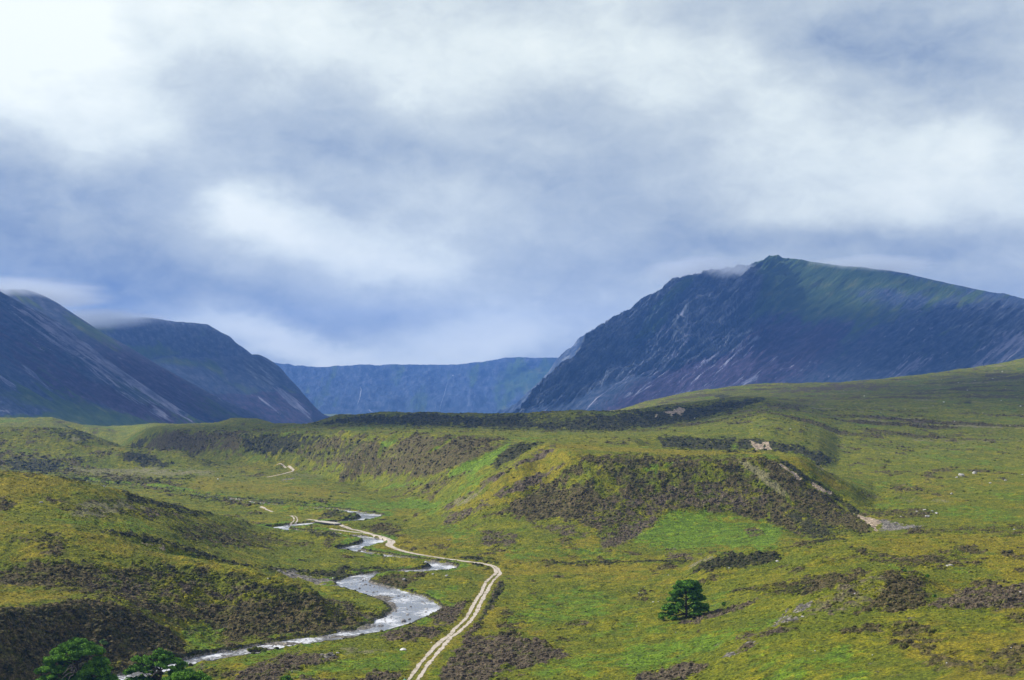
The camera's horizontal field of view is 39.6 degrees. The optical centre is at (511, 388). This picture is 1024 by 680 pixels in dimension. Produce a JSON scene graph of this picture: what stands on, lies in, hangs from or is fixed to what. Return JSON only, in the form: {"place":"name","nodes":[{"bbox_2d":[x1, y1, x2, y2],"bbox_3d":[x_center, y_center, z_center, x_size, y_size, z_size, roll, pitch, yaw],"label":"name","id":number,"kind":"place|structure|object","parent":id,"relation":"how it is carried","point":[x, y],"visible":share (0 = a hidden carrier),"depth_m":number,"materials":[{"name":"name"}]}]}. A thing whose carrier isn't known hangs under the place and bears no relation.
{"place":"outdoors","nodes":[
{"label":"outdoors","id":0,"kind":"place"},
{"bbox_2d":[0,292,205,425],"bbox_3d":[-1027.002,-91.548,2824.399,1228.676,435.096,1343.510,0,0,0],"label":"mountain","id":1,"kind":"structure","parent":0,"point":[50,367],"depth_m":2465.98,"materials":[{"name":"blue stone"}]},
{"bbox_2d":[0,288,272,422],"bbox_3d":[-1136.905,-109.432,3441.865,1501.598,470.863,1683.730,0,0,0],"label":"mountain west shoulder","id":2,"kind":"object","parent":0,"point":[189,398],"visible":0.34,"depth_m":2995.61},
{"bbox_2d":[86,317,251,359],"bbox_3d":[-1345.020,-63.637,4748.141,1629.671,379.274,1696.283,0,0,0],"label":"mountain","id":3,"kind":"structure","parent":0,"point":[151,338],"depth_m":4211.29,"materials":[{"name":"blue stone"}]},
{"bbox_2d":[151,354,329,423],"bbox_3d":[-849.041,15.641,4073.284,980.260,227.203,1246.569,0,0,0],"label":"mountain pointed spur","id":4,"kind":"structure","parent":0,"point":[264,387],"depth_m":3725.30,"materials":[{"name":"blue stone"}]},
{"bbox_2d":[117,502,455,679],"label":"river","id":5,"kind":"structure","parent":0,"point":[416,610],"depth_m":396.08,"materials":[{"name":"liquid"}]},
{"bbox_2d":[247,646,267,651],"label":"grass tussock","id":6,"kind":"object","parent":5,"relation":"in","point":[255,649],"depth_m":327.72,"materials":[{"name":"green plant"}]},
{"bbox_2d":[261,463,501,679],"bbox_3d":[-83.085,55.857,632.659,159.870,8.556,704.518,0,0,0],"label":"track","id":7,"kind":"structure","parent":0,"point":[389,543],"depth_m":400.00,"materials":[{"name":"beige gravel"}]},
{"bbox_2d":[274,357,556,414],"bbox_3d":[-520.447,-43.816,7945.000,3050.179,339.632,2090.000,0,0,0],"label":"mountain corrie wall","id":8,"kind":"structure","parent":0,"point":[492,386],"depth_m":7766.13,"materials":[{"name":"blue stone"}]},
{"bbox_2d":[0,358,1023,679],"bbox_3d":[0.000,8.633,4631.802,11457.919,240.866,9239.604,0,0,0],"label":"ground","id":9,"kind":"structure","parent":0,"point":[952,398],"depth_m":542.31,"materials":[{"name":"green plant"}]},
{"bbox_2d":[33,637,120,679],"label":"pine tree","id":10,"kind":"object","parent":9,"relation":"on","point":[99,666],"visible":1,"depth_m":260.78,"materials":[{"name":"green plant"}]},
{"bbox_2d":[99,639,107,644],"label":"bush","id":11,"kind":"object","parent":9,"relation":"on","point":[102,641],"visible":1,"depth_m":309.03,"materials":[{"name":"green plant"}]},
{"bbox_2d":[122,647,187,679],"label":"pine tree","id":12,"kind":"object","parent":9,"relation":"on","point":[165,658],"visible":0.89,"depth_m":267.33,"materials":[{"name":"green plant"}]},
{"bbox_2d":[160,668,211,679],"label":"pine tree","id":13,"kind":"object","parent":9,"relation":"on","point":[189,674],"visible":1,"depth_m":238.97,"materials":[{"name":"green plant"}]},
{"bbox_2d":[280,675,292,679],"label":"pine tree","id":14,"kind":"object","parent":9,"relation":"on","point":[286,677],"visible":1,"depth_m":282.62,"materials":[{"name":"green plant"}]},
{"bbox_2d":[314,521,341,524],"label":"footbridge","id":15,"kind":"object","parent":9,"relation":"on","point":[329,523],"visible":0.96,"depth_m":604.63,"materials":[{"name":"concrete"}]},
{"bbox_2d":[0,399,1023,679],"bbox_3d":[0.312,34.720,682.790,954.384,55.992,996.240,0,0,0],"label":"moor tussocks","id":16,"kind":"object","parent":9,"relation":"on","point":[884,595],"visible":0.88,"depth_m":374.33,"materials":[{"name":"green plant"}]},
{"bbox_2d":[658,579,709,619],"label":"pine tree","id":17,"kind":"object","parent":9,"relation":"on","point":[692,590],"visible":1,"depth_m":351.29,"materials":[{"name":"green plant"}]},
{"bbox_2d":[0,0,1023,366],"label":"sky","id":18,"kind":"structure","parent":0,"point":[313,183],"materials":[{"name":"white"}]},
{"bbox_2d":[497,266,728,412],"bbox_3d":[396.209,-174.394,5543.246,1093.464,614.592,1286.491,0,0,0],"label":"mountain","id":19,"kind":"structure","parent":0,"point":[568,353],"depth_m":5350.23,"materials":[{"name":"blue stone"}]},
{"bbox_2d":[512,255,1023,412],"bbox_3d":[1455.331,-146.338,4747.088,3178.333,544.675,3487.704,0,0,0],"label":"mountain","id":20,"kind":"structure","parent":0,"point":[774,319],"depth_m":3768.77,"materials":[{"name":"blue stone"}]}
]}

